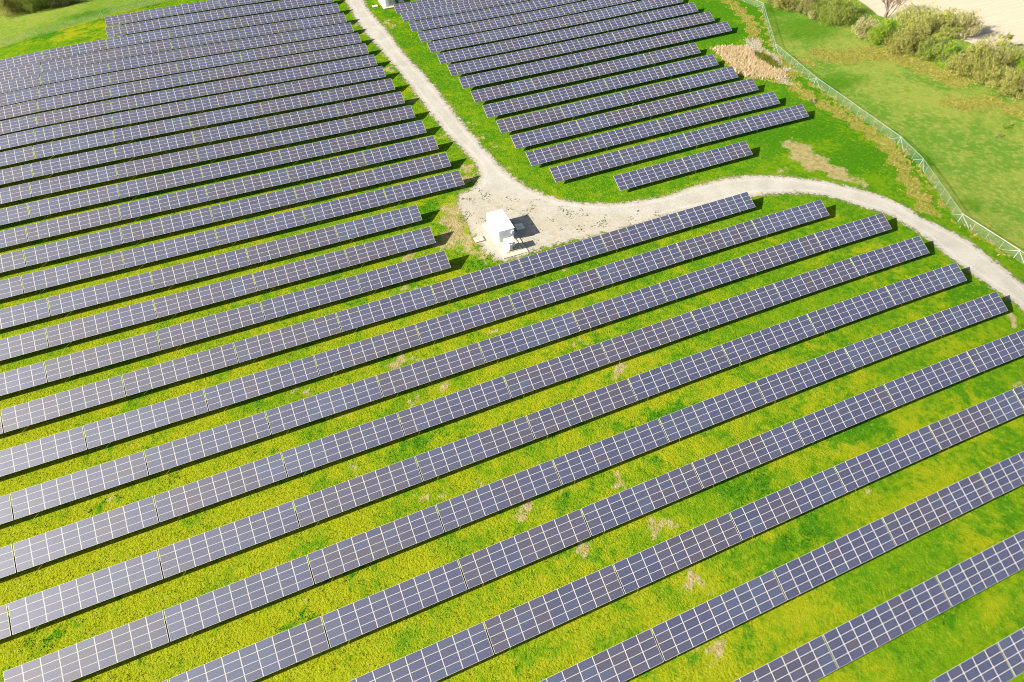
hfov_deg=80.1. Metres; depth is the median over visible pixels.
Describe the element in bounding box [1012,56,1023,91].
bush
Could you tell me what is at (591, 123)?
solar table
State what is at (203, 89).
solar table
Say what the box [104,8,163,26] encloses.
solar table
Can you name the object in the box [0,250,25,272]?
solar table
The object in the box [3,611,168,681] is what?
solar table
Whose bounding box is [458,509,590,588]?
solar table
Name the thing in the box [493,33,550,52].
solar table
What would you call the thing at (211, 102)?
solar table
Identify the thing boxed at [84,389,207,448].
solar table
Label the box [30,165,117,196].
solar table
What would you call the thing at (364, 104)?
solar table
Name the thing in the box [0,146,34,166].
solar table
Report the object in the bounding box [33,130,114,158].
solar table
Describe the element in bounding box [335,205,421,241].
solar table
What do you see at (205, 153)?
solar table
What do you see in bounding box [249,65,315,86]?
solar table
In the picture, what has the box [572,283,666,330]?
solar table
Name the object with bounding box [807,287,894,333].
solar table
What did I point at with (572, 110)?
solar table
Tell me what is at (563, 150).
solar table
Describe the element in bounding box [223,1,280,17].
solar table
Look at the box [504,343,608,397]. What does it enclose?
solar table
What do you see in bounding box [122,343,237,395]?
solar table
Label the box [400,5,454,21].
solar table
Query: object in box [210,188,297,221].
solar table
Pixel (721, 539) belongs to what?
solar table
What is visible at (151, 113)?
solar table
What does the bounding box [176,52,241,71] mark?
solar table
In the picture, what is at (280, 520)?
solar table
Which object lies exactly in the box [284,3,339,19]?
solar table
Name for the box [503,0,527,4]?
solar table
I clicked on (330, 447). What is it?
solar table
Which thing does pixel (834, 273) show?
solar table
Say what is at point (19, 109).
solar table
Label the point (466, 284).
solar table
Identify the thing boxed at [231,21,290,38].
solar table
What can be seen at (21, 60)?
solar table
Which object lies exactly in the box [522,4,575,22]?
solar table
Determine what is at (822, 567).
solar table
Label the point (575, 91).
solar table
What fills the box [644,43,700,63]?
solar table
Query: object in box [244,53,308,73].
solar table
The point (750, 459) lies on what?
solar table
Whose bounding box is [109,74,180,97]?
solar table
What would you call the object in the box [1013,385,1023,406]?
solar table
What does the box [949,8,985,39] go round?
bush
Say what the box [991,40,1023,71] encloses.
bush
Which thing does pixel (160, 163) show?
solar table
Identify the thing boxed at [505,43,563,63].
solar table
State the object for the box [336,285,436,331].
solar table
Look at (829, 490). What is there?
solar table
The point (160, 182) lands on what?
solar table
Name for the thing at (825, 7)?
bush
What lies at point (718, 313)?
solar table
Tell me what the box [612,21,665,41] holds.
solar table
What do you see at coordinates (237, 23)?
solar table
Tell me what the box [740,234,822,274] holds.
solar table
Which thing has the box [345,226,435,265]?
solar table
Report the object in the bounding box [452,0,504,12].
solar table
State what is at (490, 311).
solar table
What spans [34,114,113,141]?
solar table
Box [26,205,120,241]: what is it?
solar table
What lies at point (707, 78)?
solar table
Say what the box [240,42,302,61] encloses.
solar table
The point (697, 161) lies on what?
solar table
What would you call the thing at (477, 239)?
concrete slab
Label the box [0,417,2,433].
solar table
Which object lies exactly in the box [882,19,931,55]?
bush
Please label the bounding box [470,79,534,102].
solar table
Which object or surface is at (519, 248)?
concrete pad
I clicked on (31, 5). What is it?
bush
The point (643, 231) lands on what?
solar table
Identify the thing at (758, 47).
rubble
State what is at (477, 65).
solar table
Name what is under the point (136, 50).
solar table
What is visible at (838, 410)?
solar table
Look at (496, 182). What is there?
gravel track
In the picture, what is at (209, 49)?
solar table
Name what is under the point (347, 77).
solar table
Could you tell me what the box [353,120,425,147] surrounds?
solar table
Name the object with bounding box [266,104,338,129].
solar table
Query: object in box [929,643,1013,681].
solar table
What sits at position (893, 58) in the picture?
dry grass
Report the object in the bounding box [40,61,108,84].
solar table
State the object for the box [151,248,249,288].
solar table
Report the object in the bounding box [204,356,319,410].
solar table
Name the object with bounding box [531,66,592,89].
solar table
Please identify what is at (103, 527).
solar table
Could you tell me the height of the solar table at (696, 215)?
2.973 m
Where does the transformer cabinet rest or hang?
on the concrete pad at (519, 248)
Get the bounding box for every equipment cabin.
[381,0,394,5]
[486,209,515,241]
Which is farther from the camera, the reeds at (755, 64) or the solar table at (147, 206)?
the reeds at (755, 64)
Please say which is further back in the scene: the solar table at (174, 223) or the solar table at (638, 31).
the solar table at (638, 31)
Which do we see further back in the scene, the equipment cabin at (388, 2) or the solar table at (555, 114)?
the equipment cabin at (388, 2)
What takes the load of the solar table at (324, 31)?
on the ground at (708, 660)
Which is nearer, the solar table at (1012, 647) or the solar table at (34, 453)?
the solar table at (1012, 647)
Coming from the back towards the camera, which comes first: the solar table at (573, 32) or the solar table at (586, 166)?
the solar table at (573, 32)
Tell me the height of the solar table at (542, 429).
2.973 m
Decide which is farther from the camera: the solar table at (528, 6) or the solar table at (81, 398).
the solar table at (528, 6)
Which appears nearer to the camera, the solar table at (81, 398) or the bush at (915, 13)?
the solar table at (81, 398)
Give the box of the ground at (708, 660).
[0,0,1023,681]
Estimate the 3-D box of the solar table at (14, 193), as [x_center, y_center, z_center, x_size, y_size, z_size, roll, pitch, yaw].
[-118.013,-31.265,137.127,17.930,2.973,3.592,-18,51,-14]
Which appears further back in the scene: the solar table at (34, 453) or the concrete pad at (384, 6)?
the concrete pad at (384, 6)
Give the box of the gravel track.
[345,0,1023,310]
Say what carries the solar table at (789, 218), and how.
on the ground at (708, 660)
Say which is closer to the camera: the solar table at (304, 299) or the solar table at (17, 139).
the solar table at (304, 299)
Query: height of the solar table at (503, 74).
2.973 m
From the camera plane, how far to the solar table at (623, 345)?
106.38 m
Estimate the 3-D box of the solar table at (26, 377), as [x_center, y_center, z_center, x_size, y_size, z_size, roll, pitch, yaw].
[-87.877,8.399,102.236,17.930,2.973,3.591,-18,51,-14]
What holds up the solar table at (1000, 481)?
on the ground at (708, 660)
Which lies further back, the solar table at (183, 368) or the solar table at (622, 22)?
the solar table at (622, 22)
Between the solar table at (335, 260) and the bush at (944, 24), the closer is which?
the solar table at (335, 260)
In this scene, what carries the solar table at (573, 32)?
on the ground at (708, 660)
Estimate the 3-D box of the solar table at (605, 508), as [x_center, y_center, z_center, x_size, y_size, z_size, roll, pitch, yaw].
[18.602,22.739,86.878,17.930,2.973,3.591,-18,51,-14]
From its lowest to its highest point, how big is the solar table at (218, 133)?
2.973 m
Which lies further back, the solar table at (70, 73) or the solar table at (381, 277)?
the solar table at (70, 73)
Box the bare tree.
[882,0,904,17]
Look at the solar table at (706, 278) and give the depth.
115.78 m
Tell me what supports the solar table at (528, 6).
on the ground at (708, 660)
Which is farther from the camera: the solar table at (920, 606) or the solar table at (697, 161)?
the solar table at (697, 161)
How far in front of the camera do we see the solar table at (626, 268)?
119.00 m
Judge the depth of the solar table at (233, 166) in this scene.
144.82 m
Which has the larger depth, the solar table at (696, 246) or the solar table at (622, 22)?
the solar table at (622, 22)
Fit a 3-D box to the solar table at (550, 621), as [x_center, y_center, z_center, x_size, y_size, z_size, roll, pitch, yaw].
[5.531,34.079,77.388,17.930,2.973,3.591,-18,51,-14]
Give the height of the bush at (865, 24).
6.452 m
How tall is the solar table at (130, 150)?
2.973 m
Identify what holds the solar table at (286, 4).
on the ground at (708, 660)
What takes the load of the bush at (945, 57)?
on the ground at (708, 660)
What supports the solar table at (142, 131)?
on the ground at (708, 660)
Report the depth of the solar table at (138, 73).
176.01 m
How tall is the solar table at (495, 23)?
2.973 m
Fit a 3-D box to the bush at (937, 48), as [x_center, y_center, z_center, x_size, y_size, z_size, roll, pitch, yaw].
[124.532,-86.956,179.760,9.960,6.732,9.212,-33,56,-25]
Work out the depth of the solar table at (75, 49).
187.06 m
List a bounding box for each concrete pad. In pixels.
[378,0,396,9]
[482,222,528,258]
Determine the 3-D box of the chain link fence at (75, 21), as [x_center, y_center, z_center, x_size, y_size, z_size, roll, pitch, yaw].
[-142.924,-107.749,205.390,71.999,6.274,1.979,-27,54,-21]
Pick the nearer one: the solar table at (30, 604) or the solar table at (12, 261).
the solar table at (30, 604)
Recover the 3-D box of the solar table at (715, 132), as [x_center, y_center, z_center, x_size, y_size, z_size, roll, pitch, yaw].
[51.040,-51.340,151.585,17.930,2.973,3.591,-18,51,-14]
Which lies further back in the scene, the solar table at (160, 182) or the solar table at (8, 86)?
the solar table at (8, 86)
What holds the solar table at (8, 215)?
on the ground at (708, 660)
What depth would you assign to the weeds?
132.83 m
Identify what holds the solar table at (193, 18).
on the ground at (708, 660)
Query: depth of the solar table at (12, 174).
143.06 m
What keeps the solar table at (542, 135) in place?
on the ground at (708, 660)
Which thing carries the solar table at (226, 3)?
on the ground at (708, 660)
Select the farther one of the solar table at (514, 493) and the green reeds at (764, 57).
the green reeds at (764, 57)
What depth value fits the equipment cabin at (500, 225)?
126.89 m
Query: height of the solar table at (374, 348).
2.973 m
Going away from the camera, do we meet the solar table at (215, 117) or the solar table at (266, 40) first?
the solar table at (215, 117)
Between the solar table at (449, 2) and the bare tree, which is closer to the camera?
the bare tree
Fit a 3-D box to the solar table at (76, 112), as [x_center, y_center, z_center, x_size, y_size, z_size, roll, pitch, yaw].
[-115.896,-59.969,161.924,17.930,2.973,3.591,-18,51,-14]
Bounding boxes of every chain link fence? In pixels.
[0,0,165,45]
[741,0,1023,264]
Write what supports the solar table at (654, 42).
on the ground at (708, 660)
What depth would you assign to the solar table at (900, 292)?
114.60 m
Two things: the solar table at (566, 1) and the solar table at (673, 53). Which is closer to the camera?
the solar table at (673, 53)
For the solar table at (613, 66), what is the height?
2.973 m
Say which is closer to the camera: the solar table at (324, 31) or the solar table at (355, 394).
the solar table at (355, 394)
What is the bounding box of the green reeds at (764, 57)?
[753,51,782,69]
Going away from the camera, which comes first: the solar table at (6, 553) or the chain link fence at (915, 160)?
the solar table at (6, 553)
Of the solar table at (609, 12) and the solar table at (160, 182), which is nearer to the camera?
the solar table at (160, 182)
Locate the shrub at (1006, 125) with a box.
[1001,122,1012,127]
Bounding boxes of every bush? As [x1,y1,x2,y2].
[0,0,25,18]
[9,0,55,13]
[44,0,78,8]
[772,0,799,11]
[795,0,821,14]
[805,0,861,27]
[808,9,818,19]
[851,13,881,41]
[864,16,904,43]
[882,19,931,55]
[890,0,941,37]
[915,32,956,61]
[928,6,971,38]
[937,45,956,66]
[944,48,981,75]
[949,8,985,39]
[957,32,1018,85]
[985,59,1017,88]
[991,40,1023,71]
[994,68,1023,100]
[995,30,1014,48]
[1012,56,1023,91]
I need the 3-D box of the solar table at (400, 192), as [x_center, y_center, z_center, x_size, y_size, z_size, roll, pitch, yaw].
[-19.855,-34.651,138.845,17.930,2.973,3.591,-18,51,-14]
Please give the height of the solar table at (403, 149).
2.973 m
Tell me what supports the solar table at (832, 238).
on the ground at (708, 660)
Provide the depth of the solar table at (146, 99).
165.81 m
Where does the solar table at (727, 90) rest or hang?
on the ground at (708, 660)
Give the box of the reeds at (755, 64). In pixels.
[711,44,786,79]
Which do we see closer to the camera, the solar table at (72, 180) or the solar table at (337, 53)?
the solar table at (72, 180)
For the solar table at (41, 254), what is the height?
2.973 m
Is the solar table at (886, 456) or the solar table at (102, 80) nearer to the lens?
the solar table at (886, 456)
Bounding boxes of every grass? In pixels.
[715,0,1023,258]
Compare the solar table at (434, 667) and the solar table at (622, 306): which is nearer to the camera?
the solar table at (434, 667)
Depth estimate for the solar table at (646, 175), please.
139.50 m
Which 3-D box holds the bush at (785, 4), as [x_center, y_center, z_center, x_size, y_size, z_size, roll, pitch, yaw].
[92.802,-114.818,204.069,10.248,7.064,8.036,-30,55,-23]
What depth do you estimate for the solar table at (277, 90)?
170.07 m
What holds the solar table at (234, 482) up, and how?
on the ground at (708, 660)
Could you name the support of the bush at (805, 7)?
on the ground at (708, 660)
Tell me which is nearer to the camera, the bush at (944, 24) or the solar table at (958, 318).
the solar table at (958, 318)
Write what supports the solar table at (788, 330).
on the ground at (708, 660)
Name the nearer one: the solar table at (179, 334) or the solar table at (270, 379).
the solar table at (270, 379)
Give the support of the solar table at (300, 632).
on the ground at (708, 660)
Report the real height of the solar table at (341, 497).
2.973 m
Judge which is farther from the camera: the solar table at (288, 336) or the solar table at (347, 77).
the solar table at (347, 77)
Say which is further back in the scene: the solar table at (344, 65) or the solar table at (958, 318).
the solar table at (344, 65)
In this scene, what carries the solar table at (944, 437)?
on the ground at (708, 660)
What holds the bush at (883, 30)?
on the ground at (708, 660)
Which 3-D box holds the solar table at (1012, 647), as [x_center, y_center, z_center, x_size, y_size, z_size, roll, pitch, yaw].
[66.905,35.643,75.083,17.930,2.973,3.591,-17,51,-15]
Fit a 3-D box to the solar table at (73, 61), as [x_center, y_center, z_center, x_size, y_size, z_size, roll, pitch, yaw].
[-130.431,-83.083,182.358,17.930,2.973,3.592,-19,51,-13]
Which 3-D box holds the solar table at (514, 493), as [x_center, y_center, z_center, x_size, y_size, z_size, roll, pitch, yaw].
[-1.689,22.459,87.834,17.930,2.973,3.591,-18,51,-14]
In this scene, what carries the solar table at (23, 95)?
on the ground at (708, 660)
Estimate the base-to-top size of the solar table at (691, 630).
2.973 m
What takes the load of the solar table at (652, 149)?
on the ground at (708, 660)
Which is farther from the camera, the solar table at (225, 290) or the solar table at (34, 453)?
the solar table at (225, 290)
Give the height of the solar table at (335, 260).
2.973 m
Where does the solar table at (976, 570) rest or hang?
on the ground at (708, 660)
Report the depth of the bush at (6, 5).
213.34 m
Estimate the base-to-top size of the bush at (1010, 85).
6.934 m
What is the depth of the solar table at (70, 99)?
166.54 m
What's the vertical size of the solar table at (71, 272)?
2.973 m
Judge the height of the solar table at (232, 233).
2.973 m
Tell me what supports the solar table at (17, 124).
on the ground at (708, 660)
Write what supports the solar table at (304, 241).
on the ground at (708, 660)
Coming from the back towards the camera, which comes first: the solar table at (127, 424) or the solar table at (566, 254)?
the solar table at (566, 254)
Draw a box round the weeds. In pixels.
[454,188,658,259]
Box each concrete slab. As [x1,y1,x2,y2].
[473,235,484,242]
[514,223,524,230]
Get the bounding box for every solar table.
[0,51,42,70]
[0,62,41,81]
[0,74,40,93]
[0,87,39,105]
[0,100,37,120]
[0,114,36,134]
[0,129,35,149]
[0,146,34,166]
[0,164,32,184]
[0,183,30,203]
[0,203,29,224]
[0,226,27,247]
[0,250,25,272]
[0,276,22,298]
[0,298,49,328]
[0,328,47,360]
[0,362,46,395]
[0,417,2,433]
[0,426,86,476]
[0,494,12,524]
[0,544,15,577]
[0,604,10,639]
[1,375,125,432]
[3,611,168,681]
[8,550,162,634]
[10,451,147,519]
[13,496,158,571]
[21,251,123,292]
[24,227,122,265]
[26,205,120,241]
[28,184,118,217]
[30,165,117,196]
[31,147,115,176]
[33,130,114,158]
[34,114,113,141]
[36,100,111,125]
[37,86,110,111]
[38,73,109,97]
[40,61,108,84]
[41,50,107,72]
[42,39,107,60]
[44,331,160,381]
[46,300,156,346]
[48,272,153,315]
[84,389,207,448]
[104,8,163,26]
[106,18,166,36]
[106,29,169,48]
[107,39,171,59]
[108,50,174,71]
[109,62,177,83]
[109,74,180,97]
[111,87,183,111]
[112,101,186,125]
[113,116,190,142]
[114,132,194,159]
[115,148,198,177]
[117,167,203,198]
[119,186,207,219]
[120,207,212,242]
[122,229,218,267]
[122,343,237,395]
[144,412,270,474]
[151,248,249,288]
[153,274,256,317]
[154,453,286,521]
[157,302,264,349]
[158,501,298,577]
[163,0,220,16]
[164,555,313,640]
[166,9,224,26]
[168,19,228,37]
[169,616,328,681]
[170,30,232,48]
[173,40,236,59]
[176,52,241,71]
[178,63,246,84]
[182,76,251,98]
[185,89,256,112]
[189,103,262,127]
[192,118,268,143]
[196,133,274,161]
[201,150,282,179]
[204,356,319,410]
[205,168,289,200]
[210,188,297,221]
[215,209,305,244]
[219,0,270,7]
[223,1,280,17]
[227,11,285,28]
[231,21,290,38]
[234,313,340,362]
[235,31,296,50]
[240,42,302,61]
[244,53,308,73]
[246,226,338,264]
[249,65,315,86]
[253,249,348,290]
[254,77,322,100]
[260,90,330,114]
[261,275,360,319]
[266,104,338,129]
[266,376,382,433]
[272,119,346,145]
[278,0,332,9]
[279,135,356,163]
[282,413,403,476]
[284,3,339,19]
[286,152,365,181]
[289,13,346,30]
[293,457,422,526]
[294,170,376,201]
[295,22,353,40]
[301,33,360,51]
[302,189,387,223]
[307,43,368,62]
[307,505,443,583]
[314,54,376,75]
[314,324,420,375]
[320,66,385,88]
[322,560,466,647]
[328,78,394,101]
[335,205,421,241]
[336,91,404,116]
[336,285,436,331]
[344,105,414,131]
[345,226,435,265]
[348,622,493,681]
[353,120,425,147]
[356,250,450,292]
[363,136,438,164]
[373,152,450,183]
[377,342,484,396]
[384,170,464,202]
[393,0,446,12]
[398,376,510,435]
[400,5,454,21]
[409,14,464,31]
[415,416,534,480]
[416,295,515,343]
[418,23,474,41]
[427,33,485,52]
[431,259,524,302]
[436,460,561,531]
[437,43,496,63]
[445,0,473,4]
[447,54,508,75]
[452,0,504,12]
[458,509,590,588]
[459,66,521,89]
[461,4,514,22]
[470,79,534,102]
[471,14,525,32]
[479,312,579,362]
[482,23,537,43]
[483,92,548,117]
[484,565,624,653]
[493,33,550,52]
[496,106,564,132]
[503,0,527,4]
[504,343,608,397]
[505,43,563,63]
[509,268,602,313]
[511,0,562,12]
[511,120,580,148]
[518,54,577,75]
[519,235,606,275]
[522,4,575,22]
[526,136,598,165]
[526,379,636,438]
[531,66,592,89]
[534,13,587,32]
[540,629,663,681]
[545,79,608,103]
[547,22,601,41]
[550,151,623,181]
[553,419,668,484]
[560,32,615,53]
[560,92,625,118]
[562,0,580,3]
[572,0,622,12]
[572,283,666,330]
[574,42,631,64]
[576,105,643,132]
[581,463,702,535]
[585,3,636,21]
[589,54,647,76]
[593,120,662,148]
[596,243,683,285]
[598,12,650,31]
[601,213,683,250]
[601,312,698,362]
[604,66,664,90]
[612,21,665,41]
[613,158,687,190]
[614,513,740,593]
[619,134,689,163]
[621,79,682,103]
[627,31,682,53]
[628,345,730,399]
[633,0,682,11]
[638,91,702,117]
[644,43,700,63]
[647,2,697,21]
[652,570,786,660]
[657,105,722,132]
[659,257,747,301]
[659,381,765,441]
[660,54,718,76]
[662,11,714,30]
[677,192,754,227]
[677,220,759,259]
[678,21,731,41]
[678,66,737,90]
[682,141,752,171]
[684,118,750,146]
[691,284,781,330]
[692,422,803,487]
[697,78,758,103]
[717,91,779,116]
[721,314,816,364]
[730,467,846,539]
[733,635,837,681]
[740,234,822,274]
[745,104,808,130]
[752,200,828,235]
[756,348,854,402]
[773,518,895,599]
[774,258,858,301]
[793,385,894,444]
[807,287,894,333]
[814,213,891,249]
[823,576,950,667]
[834,426,940,491]
[844,318,934,367]
[850,236,928,275]
[882,473,992,545]
[884,352,977,406]
[886,263,966,304]
[925,292,1007,336]
[929,390,1023,448]
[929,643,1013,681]
[936,530,1023,606]
[967,329,1023,372]
[980,451,1023,497]
[998,627,1023,675]
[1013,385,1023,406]
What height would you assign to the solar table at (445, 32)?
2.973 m
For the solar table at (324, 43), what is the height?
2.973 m
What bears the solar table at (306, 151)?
on the ground at (708, 660)
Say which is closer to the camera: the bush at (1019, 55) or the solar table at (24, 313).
the solar table at (24, 313)
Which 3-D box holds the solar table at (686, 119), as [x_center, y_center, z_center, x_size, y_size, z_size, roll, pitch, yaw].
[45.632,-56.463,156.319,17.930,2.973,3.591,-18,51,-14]
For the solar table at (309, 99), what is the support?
on the ground at (708, 660)
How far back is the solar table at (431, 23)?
199.57 m
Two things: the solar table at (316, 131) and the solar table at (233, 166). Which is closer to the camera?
the solar table at (233, 166)
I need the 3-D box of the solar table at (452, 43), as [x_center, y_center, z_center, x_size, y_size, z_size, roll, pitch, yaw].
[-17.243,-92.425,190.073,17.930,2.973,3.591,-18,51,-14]
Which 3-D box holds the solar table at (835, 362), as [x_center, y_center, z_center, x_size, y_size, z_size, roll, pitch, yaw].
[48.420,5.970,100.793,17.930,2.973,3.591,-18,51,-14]
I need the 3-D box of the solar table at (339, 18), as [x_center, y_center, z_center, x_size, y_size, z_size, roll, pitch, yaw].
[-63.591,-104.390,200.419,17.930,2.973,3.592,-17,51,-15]
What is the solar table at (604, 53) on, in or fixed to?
on the ground at (708, 660)
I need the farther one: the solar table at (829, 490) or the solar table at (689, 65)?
the solar table at (689, 65)
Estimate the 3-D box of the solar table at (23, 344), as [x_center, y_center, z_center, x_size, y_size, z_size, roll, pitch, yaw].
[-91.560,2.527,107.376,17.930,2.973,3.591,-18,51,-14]
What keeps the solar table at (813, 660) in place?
on the ground at (708, 660)
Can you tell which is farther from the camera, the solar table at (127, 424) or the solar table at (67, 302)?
the solar table at (67, 302)
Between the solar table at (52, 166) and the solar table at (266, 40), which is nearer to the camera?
the solar table at (52, 166)
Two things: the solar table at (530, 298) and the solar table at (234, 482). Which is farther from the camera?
the solar table at (530, 298)
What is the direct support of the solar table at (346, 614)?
on the ground at (708, 660)
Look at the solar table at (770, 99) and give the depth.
160.18 m
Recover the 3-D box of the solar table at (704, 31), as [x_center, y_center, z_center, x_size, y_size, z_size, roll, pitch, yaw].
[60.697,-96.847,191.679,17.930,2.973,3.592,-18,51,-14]
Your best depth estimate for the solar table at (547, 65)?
178.21 m
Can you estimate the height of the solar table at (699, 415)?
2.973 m
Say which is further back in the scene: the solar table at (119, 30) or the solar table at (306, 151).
the solar table at (119, 30)
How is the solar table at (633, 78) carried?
on the ground at (708, 660)
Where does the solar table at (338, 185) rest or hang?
on the ground at (708, 660)
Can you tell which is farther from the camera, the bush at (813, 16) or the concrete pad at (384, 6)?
the concrete pad at (384, 6)
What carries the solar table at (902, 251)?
on the ground at (708, 660)
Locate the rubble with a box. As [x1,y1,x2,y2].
[745,37,795,84]
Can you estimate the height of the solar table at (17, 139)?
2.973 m
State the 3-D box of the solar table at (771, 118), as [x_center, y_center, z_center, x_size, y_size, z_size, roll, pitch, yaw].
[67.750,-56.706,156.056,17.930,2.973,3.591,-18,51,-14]
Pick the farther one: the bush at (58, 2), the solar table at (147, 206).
the bush at (58, 2)
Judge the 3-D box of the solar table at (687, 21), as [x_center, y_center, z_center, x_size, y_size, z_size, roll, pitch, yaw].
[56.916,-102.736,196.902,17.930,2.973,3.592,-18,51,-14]
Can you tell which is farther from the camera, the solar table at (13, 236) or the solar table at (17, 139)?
the solar table at (17, 139)
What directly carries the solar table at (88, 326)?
on the ground at (708, 660)
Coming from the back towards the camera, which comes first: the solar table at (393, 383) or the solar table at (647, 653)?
the solar table at (393, 383)
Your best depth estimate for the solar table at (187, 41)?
190.60 m
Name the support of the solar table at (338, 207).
on the ground at (708, 660)
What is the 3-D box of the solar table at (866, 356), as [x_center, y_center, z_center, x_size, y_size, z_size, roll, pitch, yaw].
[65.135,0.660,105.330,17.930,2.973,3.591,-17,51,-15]
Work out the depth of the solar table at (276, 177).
139.63 m
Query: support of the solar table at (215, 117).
on the ground at (708, 660)
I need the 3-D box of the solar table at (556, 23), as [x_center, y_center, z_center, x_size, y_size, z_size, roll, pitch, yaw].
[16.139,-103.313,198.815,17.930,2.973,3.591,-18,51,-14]
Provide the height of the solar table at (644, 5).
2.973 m
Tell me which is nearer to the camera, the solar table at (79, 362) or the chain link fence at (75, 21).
the solar table at (79, 362)
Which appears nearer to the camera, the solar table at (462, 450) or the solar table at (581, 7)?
the solar table at (462, 450)
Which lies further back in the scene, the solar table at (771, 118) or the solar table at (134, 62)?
the solar table at (134, 62)
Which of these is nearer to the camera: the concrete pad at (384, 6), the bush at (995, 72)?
the bush at (995, 72)
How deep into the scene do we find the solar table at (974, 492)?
84.70 m
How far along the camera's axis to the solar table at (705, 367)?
101.07 m
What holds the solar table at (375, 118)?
on the ground at (708, 660)
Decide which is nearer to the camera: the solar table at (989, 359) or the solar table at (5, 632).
the solar table at (5, 632)
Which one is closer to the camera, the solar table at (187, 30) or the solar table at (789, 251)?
the solar table at (789, 251)
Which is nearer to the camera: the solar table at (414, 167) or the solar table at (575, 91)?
the solar table at (414, 167)
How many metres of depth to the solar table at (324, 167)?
144.16 m
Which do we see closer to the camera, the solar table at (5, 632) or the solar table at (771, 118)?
the solar table at (5, 632)
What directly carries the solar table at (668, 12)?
on the ground at (708, 660)
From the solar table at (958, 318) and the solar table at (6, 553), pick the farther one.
the solar table at (958, 318)
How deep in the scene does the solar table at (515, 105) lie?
162.79 m
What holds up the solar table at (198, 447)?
on the ground at (708, 660)
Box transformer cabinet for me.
[503,236,515,250]
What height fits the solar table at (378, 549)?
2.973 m
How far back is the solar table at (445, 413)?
97.82 m
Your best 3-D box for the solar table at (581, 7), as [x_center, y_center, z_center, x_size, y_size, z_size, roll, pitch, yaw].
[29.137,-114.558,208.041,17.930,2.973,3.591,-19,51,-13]
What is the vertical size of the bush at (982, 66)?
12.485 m
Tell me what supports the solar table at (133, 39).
on the ground at (708, 660)
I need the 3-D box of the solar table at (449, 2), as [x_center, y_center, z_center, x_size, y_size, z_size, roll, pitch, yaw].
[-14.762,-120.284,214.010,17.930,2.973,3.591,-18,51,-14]
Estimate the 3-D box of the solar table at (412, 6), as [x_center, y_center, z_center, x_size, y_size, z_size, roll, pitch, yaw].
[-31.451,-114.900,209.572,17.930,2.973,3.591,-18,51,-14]
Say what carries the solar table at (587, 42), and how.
on the ground at (708, 660)
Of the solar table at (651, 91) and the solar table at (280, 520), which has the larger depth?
the solar table at (651, 91)
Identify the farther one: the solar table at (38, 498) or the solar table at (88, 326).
the solar table at (88, 326)
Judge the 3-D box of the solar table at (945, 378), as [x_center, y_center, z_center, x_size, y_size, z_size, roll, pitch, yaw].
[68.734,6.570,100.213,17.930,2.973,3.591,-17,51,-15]
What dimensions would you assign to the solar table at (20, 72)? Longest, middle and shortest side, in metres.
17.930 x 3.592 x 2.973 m
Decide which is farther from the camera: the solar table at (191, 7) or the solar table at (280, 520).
the solar table at (191, 7)
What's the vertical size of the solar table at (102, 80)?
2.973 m
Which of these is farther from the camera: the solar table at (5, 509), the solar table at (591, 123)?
the solar table at (591, 123)
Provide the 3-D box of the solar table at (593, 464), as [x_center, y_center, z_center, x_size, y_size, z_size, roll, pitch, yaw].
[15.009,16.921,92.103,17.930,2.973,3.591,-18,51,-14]
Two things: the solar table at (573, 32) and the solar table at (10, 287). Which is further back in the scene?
the solar table at (573, 32)
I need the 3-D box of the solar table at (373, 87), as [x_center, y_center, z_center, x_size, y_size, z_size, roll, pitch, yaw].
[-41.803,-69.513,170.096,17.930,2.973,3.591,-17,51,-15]
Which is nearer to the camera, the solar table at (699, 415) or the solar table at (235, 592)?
the solar table at (235, 592)
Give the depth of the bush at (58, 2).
215.57 m
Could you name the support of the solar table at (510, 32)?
on the ground at (708, 660)
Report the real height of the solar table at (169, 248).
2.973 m
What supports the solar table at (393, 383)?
on the ground at (708, 660)
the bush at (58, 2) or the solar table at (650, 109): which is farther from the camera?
the bush at (58, 2)
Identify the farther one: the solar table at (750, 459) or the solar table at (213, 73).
the solar table at (213, 73)
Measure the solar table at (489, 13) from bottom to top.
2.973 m
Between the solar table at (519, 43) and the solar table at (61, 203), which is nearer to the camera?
the solar table at (61, 203)
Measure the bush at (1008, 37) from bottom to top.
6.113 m
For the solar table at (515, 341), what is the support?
on the ground at (708, 660)
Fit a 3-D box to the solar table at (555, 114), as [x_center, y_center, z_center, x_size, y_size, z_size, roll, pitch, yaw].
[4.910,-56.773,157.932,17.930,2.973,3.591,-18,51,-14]
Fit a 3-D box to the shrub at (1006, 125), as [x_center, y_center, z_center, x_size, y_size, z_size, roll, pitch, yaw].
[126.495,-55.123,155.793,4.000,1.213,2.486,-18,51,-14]
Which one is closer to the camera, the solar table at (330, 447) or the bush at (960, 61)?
the solar table at (330, 447)
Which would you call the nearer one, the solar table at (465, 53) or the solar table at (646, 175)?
the solar table at (646, 175)
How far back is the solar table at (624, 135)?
151.40 m

